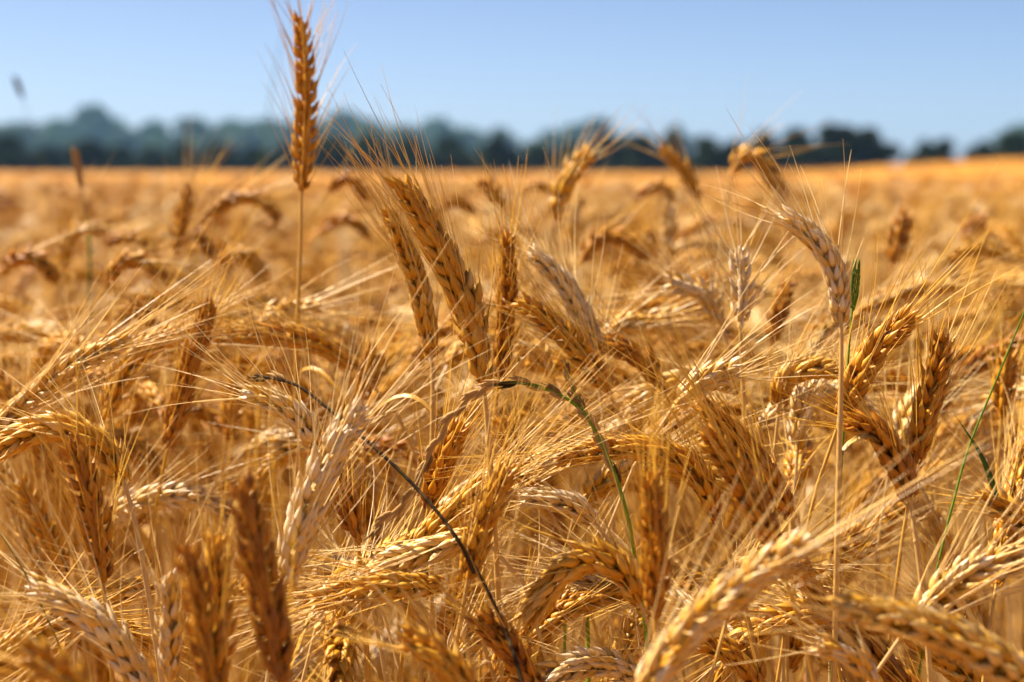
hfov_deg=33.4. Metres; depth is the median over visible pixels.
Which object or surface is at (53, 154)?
hedge bush
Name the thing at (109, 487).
wheat plant
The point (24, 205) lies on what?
wheat crop
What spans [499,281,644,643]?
wheat plant
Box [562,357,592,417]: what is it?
ryegrass stalk
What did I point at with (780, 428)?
wheat plant
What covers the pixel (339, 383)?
wheat plant
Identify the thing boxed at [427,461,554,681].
wheat plant
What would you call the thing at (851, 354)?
wheat plant
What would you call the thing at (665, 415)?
wheat plant
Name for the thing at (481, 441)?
wheat plant
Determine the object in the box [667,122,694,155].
tree
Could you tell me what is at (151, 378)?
wheat plant
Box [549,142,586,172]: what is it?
hedge bush
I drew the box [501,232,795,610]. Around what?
wheat plant
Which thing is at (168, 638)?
wheat plant
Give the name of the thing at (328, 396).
wheat plant
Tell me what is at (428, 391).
wheat plant
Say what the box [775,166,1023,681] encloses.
wheat plant
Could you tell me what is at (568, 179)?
wheat plant
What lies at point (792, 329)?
wheat plant
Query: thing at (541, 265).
wheat plant
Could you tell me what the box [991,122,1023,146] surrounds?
tree
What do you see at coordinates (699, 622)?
wheat plant
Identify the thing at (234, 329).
wheat plant
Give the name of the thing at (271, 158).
hedge bush
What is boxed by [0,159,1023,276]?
wheat canopy
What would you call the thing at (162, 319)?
wheat plant
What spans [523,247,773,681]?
wheat plant
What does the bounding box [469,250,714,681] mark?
wheat plant
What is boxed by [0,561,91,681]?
wheat plant
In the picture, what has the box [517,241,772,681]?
wheat plant
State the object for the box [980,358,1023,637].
wheat plant
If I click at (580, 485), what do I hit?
wheat plant
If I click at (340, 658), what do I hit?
wheat plant
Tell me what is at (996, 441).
wheat plant
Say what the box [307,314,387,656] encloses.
wheat plant
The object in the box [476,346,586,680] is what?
wheat plant
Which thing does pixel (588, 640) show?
grass tuft
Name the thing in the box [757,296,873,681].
wheat plant
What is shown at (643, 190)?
wheat plant
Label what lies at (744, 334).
wheat plant
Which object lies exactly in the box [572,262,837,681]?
wheat plant
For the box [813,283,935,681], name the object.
wheat plant
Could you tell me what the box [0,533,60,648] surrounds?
grass tuft
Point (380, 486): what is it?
wheat plant
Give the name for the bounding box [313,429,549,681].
wheat plant
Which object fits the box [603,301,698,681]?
wheat plant
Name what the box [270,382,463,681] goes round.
wheat plant
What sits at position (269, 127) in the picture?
tree
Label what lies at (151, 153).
hedge bush
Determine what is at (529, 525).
wheat plant
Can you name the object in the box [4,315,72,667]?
wheat plant
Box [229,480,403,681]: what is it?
wheat plant
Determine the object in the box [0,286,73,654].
wheat plant
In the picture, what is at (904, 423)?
wheat plant
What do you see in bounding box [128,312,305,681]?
wheat plant
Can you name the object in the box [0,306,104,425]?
wheat plant
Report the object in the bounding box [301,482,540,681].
wheat plant
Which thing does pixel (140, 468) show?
wheat plant
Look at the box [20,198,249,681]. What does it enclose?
wheat plant
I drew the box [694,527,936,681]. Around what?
wheat plant
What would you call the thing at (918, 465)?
wheat plant
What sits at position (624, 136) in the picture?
tree
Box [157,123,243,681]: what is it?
wheat plant
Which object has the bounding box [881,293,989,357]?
wheat plant
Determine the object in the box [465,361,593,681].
wheat plant
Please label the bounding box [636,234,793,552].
wheat plant
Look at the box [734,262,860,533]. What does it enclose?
wheat plant
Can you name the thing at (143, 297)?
wheat plant
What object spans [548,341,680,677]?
wheat plant
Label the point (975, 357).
wheat plant
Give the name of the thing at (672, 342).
wheat plant
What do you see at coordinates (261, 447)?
wheat plant
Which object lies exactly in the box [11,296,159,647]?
wheat plant
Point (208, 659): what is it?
wheat plant
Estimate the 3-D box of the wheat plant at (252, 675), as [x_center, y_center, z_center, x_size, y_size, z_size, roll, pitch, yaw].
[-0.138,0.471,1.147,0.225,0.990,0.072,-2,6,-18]
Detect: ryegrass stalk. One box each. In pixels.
[363,375,648,652]
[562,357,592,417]
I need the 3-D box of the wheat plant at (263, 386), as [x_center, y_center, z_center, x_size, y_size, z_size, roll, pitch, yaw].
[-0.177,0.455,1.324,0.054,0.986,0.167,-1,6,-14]
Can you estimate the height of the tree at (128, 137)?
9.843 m
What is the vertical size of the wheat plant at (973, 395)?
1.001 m
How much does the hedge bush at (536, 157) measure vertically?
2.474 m
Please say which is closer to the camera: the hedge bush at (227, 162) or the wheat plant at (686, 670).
the wheat plant at (686, 670)
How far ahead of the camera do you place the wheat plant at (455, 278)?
0.67 m
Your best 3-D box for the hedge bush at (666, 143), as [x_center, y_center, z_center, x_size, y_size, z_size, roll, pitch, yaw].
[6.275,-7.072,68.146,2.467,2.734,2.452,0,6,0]
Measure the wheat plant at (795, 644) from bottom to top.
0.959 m
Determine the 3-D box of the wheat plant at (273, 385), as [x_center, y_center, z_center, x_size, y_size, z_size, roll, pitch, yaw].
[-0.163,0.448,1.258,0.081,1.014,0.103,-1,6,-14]
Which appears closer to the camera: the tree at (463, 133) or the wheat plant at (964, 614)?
the wheat plant at (964, 614)
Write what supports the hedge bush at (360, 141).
on the ground
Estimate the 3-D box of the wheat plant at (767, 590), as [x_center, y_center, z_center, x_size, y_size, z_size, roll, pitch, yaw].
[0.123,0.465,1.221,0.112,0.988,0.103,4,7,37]
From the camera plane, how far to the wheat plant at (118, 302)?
1.29 m
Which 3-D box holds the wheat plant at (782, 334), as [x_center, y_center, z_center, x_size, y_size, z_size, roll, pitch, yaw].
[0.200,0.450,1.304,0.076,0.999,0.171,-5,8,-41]
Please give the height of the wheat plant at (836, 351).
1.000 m
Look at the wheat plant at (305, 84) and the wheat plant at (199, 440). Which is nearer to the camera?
the wheat plant at (305, 84)
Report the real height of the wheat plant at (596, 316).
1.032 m
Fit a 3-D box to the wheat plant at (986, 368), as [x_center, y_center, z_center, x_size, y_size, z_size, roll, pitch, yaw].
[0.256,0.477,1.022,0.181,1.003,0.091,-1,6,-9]
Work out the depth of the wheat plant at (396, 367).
1.08 m
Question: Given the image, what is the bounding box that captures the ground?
[1,292,1018,681]
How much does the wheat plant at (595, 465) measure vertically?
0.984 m
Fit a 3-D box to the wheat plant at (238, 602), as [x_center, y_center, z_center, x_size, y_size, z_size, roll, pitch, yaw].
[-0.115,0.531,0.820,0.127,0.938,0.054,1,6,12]
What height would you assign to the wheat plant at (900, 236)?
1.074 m
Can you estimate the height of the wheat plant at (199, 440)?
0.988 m
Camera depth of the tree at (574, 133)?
347.02 m
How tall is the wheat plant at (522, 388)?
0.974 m
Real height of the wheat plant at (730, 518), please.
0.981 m
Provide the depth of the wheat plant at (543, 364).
0.83 m
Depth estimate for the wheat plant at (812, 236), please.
0.65 m
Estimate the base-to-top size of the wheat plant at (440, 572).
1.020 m
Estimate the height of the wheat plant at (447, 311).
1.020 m
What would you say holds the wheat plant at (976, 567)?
on the ground
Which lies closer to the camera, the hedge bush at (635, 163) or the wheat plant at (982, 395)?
the wheat plant at (982, 395)
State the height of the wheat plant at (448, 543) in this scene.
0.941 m
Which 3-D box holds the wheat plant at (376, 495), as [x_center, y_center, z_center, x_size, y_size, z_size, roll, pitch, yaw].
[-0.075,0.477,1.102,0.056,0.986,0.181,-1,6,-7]
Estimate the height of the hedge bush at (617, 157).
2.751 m
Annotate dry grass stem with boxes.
[245,370,524,681]
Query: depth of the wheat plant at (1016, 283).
1.20 m
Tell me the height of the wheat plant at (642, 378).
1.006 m
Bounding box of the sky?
[0,0,1023,165]
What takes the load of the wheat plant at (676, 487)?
on the ground
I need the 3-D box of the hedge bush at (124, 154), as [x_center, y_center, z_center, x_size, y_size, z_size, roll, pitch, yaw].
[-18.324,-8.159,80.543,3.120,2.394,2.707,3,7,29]
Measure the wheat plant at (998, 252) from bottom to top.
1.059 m
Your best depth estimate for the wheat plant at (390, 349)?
1.03 m
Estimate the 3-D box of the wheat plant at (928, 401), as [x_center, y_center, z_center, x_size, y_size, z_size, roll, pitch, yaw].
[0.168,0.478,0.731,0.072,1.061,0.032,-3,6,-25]
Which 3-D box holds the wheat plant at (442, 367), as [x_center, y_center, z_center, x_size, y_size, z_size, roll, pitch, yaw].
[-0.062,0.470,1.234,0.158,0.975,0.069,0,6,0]
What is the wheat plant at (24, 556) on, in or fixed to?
on the ground
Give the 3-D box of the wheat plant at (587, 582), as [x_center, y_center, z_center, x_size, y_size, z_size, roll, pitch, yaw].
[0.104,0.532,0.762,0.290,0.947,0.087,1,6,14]
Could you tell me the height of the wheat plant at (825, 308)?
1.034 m
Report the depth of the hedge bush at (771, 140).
60.97 m
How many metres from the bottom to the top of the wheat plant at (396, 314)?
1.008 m
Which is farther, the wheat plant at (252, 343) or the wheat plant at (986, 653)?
the wheat plant at (252, 343)
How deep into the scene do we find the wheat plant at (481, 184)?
1.12 m
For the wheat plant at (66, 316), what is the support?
on the ground
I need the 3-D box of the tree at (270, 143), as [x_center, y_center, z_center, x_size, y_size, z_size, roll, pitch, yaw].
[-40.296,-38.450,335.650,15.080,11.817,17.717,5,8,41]
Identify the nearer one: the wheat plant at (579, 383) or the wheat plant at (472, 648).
the wheat plant at (472, 648)
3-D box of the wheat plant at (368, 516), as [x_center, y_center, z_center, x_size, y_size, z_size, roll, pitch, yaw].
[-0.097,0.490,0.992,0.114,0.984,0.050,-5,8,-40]
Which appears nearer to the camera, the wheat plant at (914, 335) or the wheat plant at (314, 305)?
the wheat plant at (314, 305)
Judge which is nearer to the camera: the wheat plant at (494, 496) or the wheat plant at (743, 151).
the wheat plant at (494, 496)
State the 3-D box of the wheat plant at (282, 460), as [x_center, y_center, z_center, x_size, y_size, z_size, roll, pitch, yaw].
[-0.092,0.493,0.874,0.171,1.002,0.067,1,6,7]
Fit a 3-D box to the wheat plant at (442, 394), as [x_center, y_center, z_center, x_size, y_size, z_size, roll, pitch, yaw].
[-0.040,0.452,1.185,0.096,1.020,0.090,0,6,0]
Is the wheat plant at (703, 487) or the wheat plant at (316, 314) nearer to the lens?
the wheat plant at (703, 487)
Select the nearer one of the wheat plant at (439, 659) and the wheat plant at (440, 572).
the wheat plant at (439, 659)
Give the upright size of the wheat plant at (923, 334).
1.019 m
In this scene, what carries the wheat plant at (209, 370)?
on the ground
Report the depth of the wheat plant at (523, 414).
0.88 m
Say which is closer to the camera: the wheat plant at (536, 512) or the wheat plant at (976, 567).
the wheat plant at (976, 567)
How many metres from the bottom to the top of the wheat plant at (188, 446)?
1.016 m
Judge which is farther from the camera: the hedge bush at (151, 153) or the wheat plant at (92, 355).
the hedge bush at (151, 153)
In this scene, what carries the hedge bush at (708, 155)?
on the ground
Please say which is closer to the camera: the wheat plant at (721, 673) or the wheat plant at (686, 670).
the wheat plant at (721, 673)
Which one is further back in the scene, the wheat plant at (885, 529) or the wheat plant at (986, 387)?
the wheat plant at (986, 387)
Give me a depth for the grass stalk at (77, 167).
1.25 m
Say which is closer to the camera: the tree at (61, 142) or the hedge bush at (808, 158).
the hedge bush at (808, 158)
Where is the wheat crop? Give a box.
[0,155,1023,681]
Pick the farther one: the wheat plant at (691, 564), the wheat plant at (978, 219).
the wheat plant at (978, 219)
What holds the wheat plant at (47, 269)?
on the ground
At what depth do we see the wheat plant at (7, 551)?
1.29 m
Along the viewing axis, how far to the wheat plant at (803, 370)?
0.75 m
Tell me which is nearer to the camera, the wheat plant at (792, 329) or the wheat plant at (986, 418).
the wheat plant at (986, 418)
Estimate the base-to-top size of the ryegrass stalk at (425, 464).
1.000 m
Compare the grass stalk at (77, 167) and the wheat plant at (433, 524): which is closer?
the wheat plant at (433, 524)
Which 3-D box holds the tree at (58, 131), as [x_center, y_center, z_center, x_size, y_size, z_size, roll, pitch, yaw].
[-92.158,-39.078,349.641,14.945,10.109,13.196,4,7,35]
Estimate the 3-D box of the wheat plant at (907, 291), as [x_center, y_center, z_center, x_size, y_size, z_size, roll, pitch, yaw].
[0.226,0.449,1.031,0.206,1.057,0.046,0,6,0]
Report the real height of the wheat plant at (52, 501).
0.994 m
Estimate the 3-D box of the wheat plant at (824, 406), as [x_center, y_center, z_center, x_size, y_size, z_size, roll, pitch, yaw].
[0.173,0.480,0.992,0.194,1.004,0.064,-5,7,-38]
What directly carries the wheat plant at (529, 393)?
on the ground
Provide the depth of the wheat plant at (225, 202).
1.15 m
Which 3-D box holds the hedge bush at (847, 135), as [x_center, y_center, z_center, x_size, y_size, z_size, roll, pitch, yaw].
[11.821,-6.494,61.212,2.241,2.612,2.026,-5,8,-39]
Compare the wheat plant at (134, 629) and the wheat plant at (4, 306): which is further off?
the wheat plant at (4, 306)
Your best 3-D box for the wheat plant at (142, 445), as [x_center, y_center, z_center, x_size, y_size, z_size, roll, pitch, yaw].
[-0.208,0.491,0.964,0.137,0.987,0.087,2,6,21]
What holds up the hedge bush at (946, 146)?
on the ground
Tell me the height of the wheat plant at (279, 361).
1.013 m
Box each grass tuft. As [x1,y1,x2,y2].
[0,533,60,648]
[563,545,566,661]
[585,531,590,681]
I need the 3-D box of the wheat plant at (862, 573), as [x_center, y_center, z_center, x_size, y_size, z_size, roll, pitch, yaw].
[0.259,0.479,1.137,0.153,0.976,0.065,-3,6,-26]
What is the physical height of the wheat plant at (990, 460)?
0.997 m
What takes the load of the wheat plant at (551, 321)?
on the ground
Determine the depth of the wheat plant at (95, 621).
0.62 m
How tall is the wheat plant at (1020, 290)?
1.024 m
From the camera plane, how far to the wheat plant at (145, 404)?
1.03 m
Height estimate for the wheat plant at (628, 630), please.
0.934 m
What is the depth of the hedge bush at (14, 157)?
79.74 m
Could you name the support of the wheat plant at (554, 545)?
on the ground
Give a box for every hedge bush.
[0,132,51,172]
[34,145,72,168]
[44,137,119,172]
[97,143,146,172]
[121,145,162,172]
[147,139,206,172]
[182,140,241,171]
[233,144,273,172]
[253,143,310,172]
[310,133,364,172]
[332,131,396,172]
[386,135,434,172]
[425,134,473,172]
[466,132,530,172]
[522,140,556,172]
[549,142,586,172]
[572,132,628,172]
[602,132,675,173]
[640,130,691,173]
[667,134,731,173]
[719,138,745,172]
[727,128,786,172]
[774,125,829,171]
[814,119,862,170]
[822,123,875,169]
[853,125,903,167]
[901,138,943,164]
[932,136,964,163]
[959,139,996,161]
[984,128,1023,160]
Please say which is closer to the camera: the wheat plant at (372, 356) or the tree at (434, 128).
the wheat plant at (372, 356)
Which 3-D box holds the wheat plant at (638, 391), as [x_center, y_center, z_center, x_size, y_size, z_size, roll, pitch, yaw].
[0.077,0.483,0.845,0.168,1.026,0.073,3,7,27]
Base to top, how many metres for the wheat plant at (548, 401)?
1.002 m
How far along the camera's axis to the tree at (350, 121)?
358.79 m
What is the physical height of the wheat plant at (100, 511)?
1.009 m
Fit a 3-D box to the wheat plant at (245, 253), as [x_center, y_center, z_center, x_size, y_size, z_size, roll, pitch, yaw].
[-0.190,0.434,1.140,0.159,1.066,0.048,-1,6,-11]
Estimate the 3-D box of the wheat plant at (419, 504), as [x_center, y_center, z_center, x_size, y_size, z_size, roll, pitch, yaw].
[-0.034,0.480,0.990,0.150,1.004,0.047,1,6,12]
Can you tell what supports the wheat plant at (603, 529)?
on the ground
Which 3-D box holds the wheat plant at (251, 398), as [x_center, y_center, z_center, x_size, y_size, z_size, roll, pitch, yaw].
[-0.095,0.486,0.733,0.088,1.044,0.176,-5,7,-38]
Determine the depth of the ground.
4.72 m
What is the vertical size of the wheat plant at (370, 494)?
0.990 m
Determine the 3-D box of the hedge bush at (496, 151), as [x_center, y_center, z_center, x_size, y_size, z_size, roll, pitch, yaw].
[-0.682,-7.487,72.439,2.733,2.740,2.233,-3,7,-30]
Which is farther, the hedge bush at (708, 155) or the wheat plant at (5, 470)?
the hedge bush at (708, 155)
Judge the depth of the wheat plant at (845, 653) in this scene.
0.60 m
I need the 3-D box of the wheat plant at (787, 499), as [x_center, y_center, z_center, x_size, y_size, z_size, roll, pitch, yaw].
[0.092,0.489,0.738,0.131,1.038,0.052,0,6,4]
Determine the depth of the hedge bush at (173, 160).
79.92 m
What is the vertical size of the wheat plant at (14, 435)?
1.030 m
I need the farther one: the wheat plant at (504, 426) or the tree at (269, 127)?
the tree at (269, 127)
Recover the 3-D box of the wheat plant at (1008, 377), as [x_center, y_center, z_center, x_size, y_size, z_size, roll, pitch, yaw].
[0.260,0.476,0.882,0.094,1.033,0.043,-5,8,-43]
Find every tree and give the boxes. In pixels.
[0,120,70,151]
[39,101,127,143]
[43,126,82,142]
[100,125,146,153]
[135,116,246,154]
[136,118,170,146]
[198,117,271,156]
[248,114,287,137]
[262,119,343,159]
[316,107,381,134]
[341,117,404,148]
[387,124,434,152]
[420,115,489,147]
[426,126,483,157]
[490,126,522,147]
[520,129,582,152]
[560,115,630,146]
[614,131,629,147]
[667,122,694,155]
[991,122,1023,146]
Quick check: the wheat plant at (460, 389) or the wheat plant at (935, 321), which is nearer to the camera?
the wheat plant at (460, 389)
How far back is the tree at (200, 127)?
317.95 m
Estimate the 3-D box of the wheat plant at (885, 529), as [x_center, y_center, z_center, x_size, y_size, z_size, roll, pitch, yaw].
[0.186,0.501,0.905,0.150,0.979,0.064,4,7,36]
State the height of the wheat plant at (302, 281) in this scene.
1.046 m
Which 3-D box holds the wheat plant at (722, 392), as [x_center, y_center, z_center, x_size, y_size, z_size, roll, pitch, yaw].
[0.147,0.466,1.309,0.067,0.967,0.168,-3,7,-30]
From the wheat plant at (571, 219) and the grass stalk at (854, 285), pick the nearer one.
the grass stalk at (854, 285)
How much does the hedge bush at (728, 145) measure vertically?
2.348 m
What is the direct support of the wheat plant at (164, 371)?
on the ground
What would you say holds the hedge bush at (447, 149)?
on the ground
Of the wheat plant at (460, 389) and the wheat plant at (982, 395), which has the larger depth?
the wheat plant at (982, 395)
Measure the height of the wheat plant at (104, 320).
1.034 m
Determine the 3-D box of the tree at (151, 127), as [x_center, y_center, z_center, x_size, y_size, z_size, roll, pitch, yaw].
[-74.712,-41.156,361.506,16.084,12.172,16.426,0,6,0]
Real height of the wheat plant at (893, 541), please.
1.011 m
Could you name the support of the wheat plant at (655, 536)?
on the ground
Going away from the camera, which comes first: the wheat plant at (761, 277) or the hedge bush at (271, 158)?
the wheat plant at (761, 277)
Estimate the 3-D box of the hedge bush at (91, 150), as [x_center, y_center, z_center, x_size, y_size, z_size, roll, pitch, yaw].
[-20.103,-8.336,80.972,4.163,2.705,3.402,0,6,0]
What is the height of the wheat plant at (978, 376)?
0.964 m
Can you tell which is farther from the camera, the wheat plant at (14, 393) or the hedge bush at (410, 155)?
the hedge bush at (410, 155)
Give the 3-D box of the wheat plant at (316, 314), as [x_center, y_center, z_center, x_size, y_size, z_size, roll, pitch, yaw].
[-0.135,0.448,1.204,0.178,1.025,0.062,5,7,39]
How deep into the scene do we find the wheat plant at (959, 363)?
0.91 m
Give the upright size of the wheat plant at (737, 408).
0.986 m
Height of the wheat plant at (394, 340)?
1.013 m
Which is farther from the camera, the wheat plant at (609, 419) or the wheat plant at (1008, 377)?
the wheat plant at (609, 419)
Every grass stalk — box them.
[12,75,74,479]
[71,146,94,593]
[254,27,284,243]
[831,255,860,664]
[918,312,1023,678]
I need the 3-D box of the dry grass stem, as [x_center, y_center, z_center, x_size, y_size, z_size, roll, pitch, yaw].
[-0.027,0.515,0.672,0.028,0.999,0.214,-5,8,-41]
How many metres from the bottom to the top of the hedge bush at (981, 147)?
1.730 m
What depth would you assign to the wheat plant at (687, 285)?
0.87 m
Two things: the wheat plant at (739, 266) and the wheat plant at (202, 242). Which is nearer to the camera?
the wheat plant at (739, 266)
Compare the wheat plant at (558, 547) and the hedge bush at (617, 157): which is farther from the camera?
the hedge bush at (617, 157)
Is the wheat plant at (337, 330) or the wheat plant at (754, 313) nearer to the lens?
the wheat plant at (337, 330)
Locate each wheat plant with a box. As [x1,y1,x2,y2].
[0,198,120,334]
[0,242,274,433]
[0,252,124,681]
[0,258,142,472]
[0,266,63,681]
[0,275,52,641]
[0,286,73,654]
[0,290,148,681]
[0,291,86,667]
[0,293,163,681]
[0,301,118,610]
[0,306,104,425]
[0,316,68,681]
[0,329,97,681]
[0,359,59,643]
[0,386,94,681]
[0,446,154,681]
[0,501,274,681]
[0,537,190,681]
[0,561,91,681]
[1,283,87,667]
[1,367,61,641]
[2,234,265,681]
[3,370,243,681]
[4,282,186,676]
[4,309,162,573]
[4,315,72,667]
[4,352,184,681]
[5,274,172,620]
[10,318,193,419]
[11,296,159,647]
[13,266,291,639]
[17,388,127,612]
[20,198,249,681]
[20,207,212,655]
[36,275,86,640]
[37,256,232,644]
[38,218,166,659]
[40,359,243,645]
[45,243,214,368]
[51,153,171,648]
[55,207,321,644]
[65,313,190,681]
[70,293,200,666]
[73,405,337,664]
[82,292,204,545]
[83,257,258,681]
[85,278,198,561]
[85,316,126,615]
[89,368,314,678]
[97,227,450,583]
[101,451,234,681]
[105,317,239,681]
[106,196,237,566]
[108,265,302,500]
[112,419,238,681]
[114,152,346,671]
[118,191,335,681]
[119,282,237,566]
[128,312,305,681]
[130,258,387,681]
[131,271,339,554]
[134,224,394,668]
[139,216,259,654]
[142,272,189,680]
[145,340,322,680]
[148,197,413,681]
[154,296,212,628]
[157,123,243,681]
[161,267,382,619]
[162,301,292,541]
[165,337,422,681]
[172,383,269,674]
[173,492,375,681]
[175,266,345,681]
[177,369,499,681]
[184,543,496,681]
[188,266,254,674]
[192,292,411,681]
[193,527,547,669]
[194,316,327,681]
[208,286,307,534]
[212,262,403,532]
[213,260,393,675]
[217,215,371,639]
[218,286,405,536]
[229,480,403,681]
[239,562,391,681]
[240,179,396,681]
[240,258,402,325]
[240,488,477,681]
[241,129,422,681]
[247,275,346,681]
[249,343,302,668]
[251,309,450,681]
[260,0,428,681]
[260,348,399,661]
[261,253,404,670]
[264,294,428,600]
[265,233,521,681]
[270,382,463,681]
[276,384,370,681]
[279,339,416,679]
[289,354,565,626]
[291,310,449,583]
[299,312,351,552]
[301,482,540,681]
[307,89,440,681]
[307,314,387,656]
[307,331,395,679]
[313,54,503,681]
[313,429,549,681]
[314,296,501,590]
[317,309,415,680]
[318,302,585,681]
[320,296,494,681]
[323,261,436,680]
[333,257,515,626]
[333,267,535,548]
[343,267,446,586]
[346,281,418,666]
[346,285,489,554]
[350,326,409,680]
[353,330,695,647]
[356,380,701,632]
[357,255,636,681]
[359,501,543,681]
[365,329,508,628]
[380,278,723,680]
[381,216,562,662]
[382,328,563,680]
[386,288,462,568]
[394,387,652,681]
[395,289,567,681]
[395,368,729,679]
[397,276,561,681]
[403,301,601,677]
[405,173,558,662]
[407,319,601,648]
[408,288,760,666]
[411,351,573,650]
[413,428,677,681]
[417,236,614,644]
[419,358,517,652]
[420,227,531,659]
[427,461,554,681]
[432,263,502,583]
[434,495,586,681]
[438,271,621,615]
[439,148,633,628]
[441,213,685,681]
[443,374,707,681]
[445,149,575,642]
[447,483,766,681]
[448,568,643,681]
[450,149,595,477]
[450,330,623,652]
[453,336,543,658]
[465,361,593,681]
[466,327,713,563]
[467,333,692,609]
[469,152,554,681]
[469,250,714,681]
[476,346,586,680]
[484,335,687,681]
[484,486,772,681]
[485,316,612,609]
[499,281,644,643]
[500,302,690,583]
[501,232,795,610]
[506,300,712,681]
[508,185,700,681]
[510,103,644,679]
[513,274,737,681]
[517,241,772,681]
[519,238,637,344]
[519,288,808,681]
[521,310,669,627]
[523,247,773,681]
[523,286,565,660]
[530,333,692,587]
[537,152,609,577]
[539,479,775,681]
[546,175,709,565]
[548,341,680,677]
[551,325,900,661]
[567,268,815,681]
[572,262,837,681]
[577,271,842,681]
[579,353,847,681]
[582,307,822,618]
[584,513,716,681]
[585,198,780,679]
[591,512,766,681]
[596,316,710,651]
[598,337,779,681]
[599,296,728,558]
[602,282,830,554]
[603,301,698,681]
[604,276,752,634]
[606,102,746,555]
[607,268,793,631]
[610,321,797,648]
[616,515,895,681]
[617,317,898,634]
[621,305,749,607]
[630,300,708,556]
[635,417,1023,681]
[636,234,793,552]
[639,290,730,548]
[652,323,798,629]
[653,163,683,623]
[655,309,898,657]
[658,509,1023,681]
[659,332,769,681]
[669,521,881,681]
[672,335,758,428]
[677,157,829,650]
[678,246,829,678]
[688,326,844,673]
[692,108,968,681]
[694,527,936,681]
[698,77,840,681]
[704,293,844,534]
[705,540,929,681]
[708,353,781,676]
[708,455,883,681]
[710,265,871,637]
[714,310,879,675]
[724,297,769,657]
[728,284,872,637]
[729,254,947,681]
[730,302,992,681]
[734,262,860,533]
[737,226,832,681]
[738,295,989,625]
[741,228,1023,681]
[745,281,1021,626]
[749,357,905,664]
[750,330,932,681]
[754,532,989,681]
[757,294,917,653]
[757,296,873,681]
[765,294,868,458]
[765,350,867,681]
[766,286,879,507]
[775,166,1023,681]
[784,240,955,676]
[784,443,938,681]
[787,332,985,679]
[799,378,1008,681]
[800,474,979,626]
[807,329,898,678]
[808,324,989,681]
[810,347,1023,652]
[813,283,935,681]
[817,310,1023,506]
[824,265,1021,681]
[832,323,1023,494]
[842,410,1023,534]
[845,398,992,681]
[849,317,896,625]
[849,322,1023,562]
[851,341,1022,627]
[853,182,938,497]
[859,285,985,518]
[860,339,1010,595]
[865,180,1014,637]
[870,273,926,578]
[873,275,1021,640]
[877,412,1023,673]
[879,204,1023,305]
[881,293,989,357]
[881,299,1022,681]
[882,300,1023,647]
[883,216,1013,681]
[886,281,989,649]
[904,330,1019,440]
[908,324,1023,644]
[908,374,1022,669]
[918,263,1023,679]
[940,218,1022,339]
[943,223,1023,518]
[949,362,1023,681]
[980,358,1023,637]
[981,366,1023,681]
[983,276,1023,632]
[1004,265,1023,321]
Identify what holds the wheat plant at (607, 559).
on the ground
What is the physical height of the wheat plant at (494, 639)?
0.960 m
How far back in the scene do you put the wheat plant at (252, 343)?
1.13 m
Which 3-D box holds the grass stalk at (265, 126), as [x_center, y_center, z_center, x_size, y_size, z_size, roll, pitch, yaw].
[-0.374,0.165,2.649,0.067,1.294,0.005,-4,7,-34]
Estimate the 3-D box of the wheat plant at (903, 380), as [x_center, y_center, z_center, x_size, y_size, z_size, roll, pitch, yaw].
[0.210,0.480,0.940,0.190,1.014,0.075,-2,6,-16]
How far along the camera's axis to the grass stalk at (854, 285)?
0.70 m
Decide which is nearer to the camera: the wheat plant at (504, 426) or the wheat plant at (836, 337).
the wheat plant at (504, 426)
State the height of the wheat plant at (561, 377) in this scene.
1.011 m
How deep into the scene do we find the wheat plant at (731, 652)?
0.66 m
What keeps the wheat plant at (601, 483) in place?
on the ground
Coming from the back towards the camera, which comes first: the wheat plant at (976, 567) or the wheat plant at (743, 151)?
the wheat plant at (743, 151)
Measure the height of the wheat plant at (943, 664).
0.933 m
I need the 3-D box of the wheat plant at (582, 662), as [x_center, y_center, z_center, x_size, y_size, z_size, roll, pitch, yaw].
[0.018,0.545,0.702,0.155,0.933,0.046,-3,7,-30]
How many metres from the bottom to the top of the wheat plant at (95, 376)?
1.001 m
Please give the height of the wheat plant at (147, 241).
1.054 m
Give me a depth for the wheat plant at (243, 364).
0.91 m
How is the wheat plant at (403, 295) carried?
on the ground
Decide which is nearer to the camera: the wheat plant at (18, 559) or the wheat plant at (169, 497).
the wheat plant at (169, 497)
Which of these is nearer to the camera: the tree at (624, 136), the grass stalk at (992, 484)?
the grass stalk at (992, 484)
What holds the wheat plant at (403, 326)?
on the ground
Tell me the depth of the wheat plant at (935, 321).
1.30 m
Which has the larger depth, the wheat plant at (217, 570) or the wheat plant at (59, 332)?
the wheat plant at (59, 332)
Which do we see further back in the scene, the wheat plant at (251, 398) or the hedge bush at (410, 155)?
the hedge bush at (410, 155)
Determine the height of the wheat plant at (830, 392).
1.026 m
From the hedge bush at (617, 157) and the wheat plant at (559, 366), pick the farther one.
the hedge bush at (617, 157)
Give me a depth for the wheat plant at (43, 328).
1.13 m
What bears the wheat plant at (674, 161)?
on the ground
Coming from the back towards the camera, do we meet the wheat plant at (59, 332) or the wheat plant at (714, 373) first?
the wheat plant at (59, 332)
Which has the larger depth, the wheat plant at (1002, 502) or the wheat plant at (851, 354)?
the wheat plant at (851, 354)
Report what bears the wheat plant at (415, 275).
on the ground
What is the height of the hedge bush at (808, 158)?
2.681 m
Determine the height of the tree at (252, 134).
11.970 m
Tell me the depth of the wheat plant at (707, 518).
1.29 m
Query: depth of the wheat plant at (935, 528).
0.81 m
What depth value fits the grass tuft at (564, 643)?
0.73 m
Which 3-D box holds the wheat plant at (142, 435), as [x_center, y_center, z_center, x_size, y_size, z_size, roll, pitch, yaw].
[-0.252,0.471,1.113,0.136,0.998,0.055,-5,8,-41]
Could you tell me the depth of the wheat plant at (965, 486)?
1.13 m
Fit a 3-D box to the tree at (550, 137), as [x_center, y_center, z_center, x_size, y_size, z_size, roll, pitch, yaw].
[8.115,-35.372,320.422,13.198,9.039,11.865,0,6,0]
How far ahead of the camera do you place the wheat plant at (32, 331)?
1.00 m

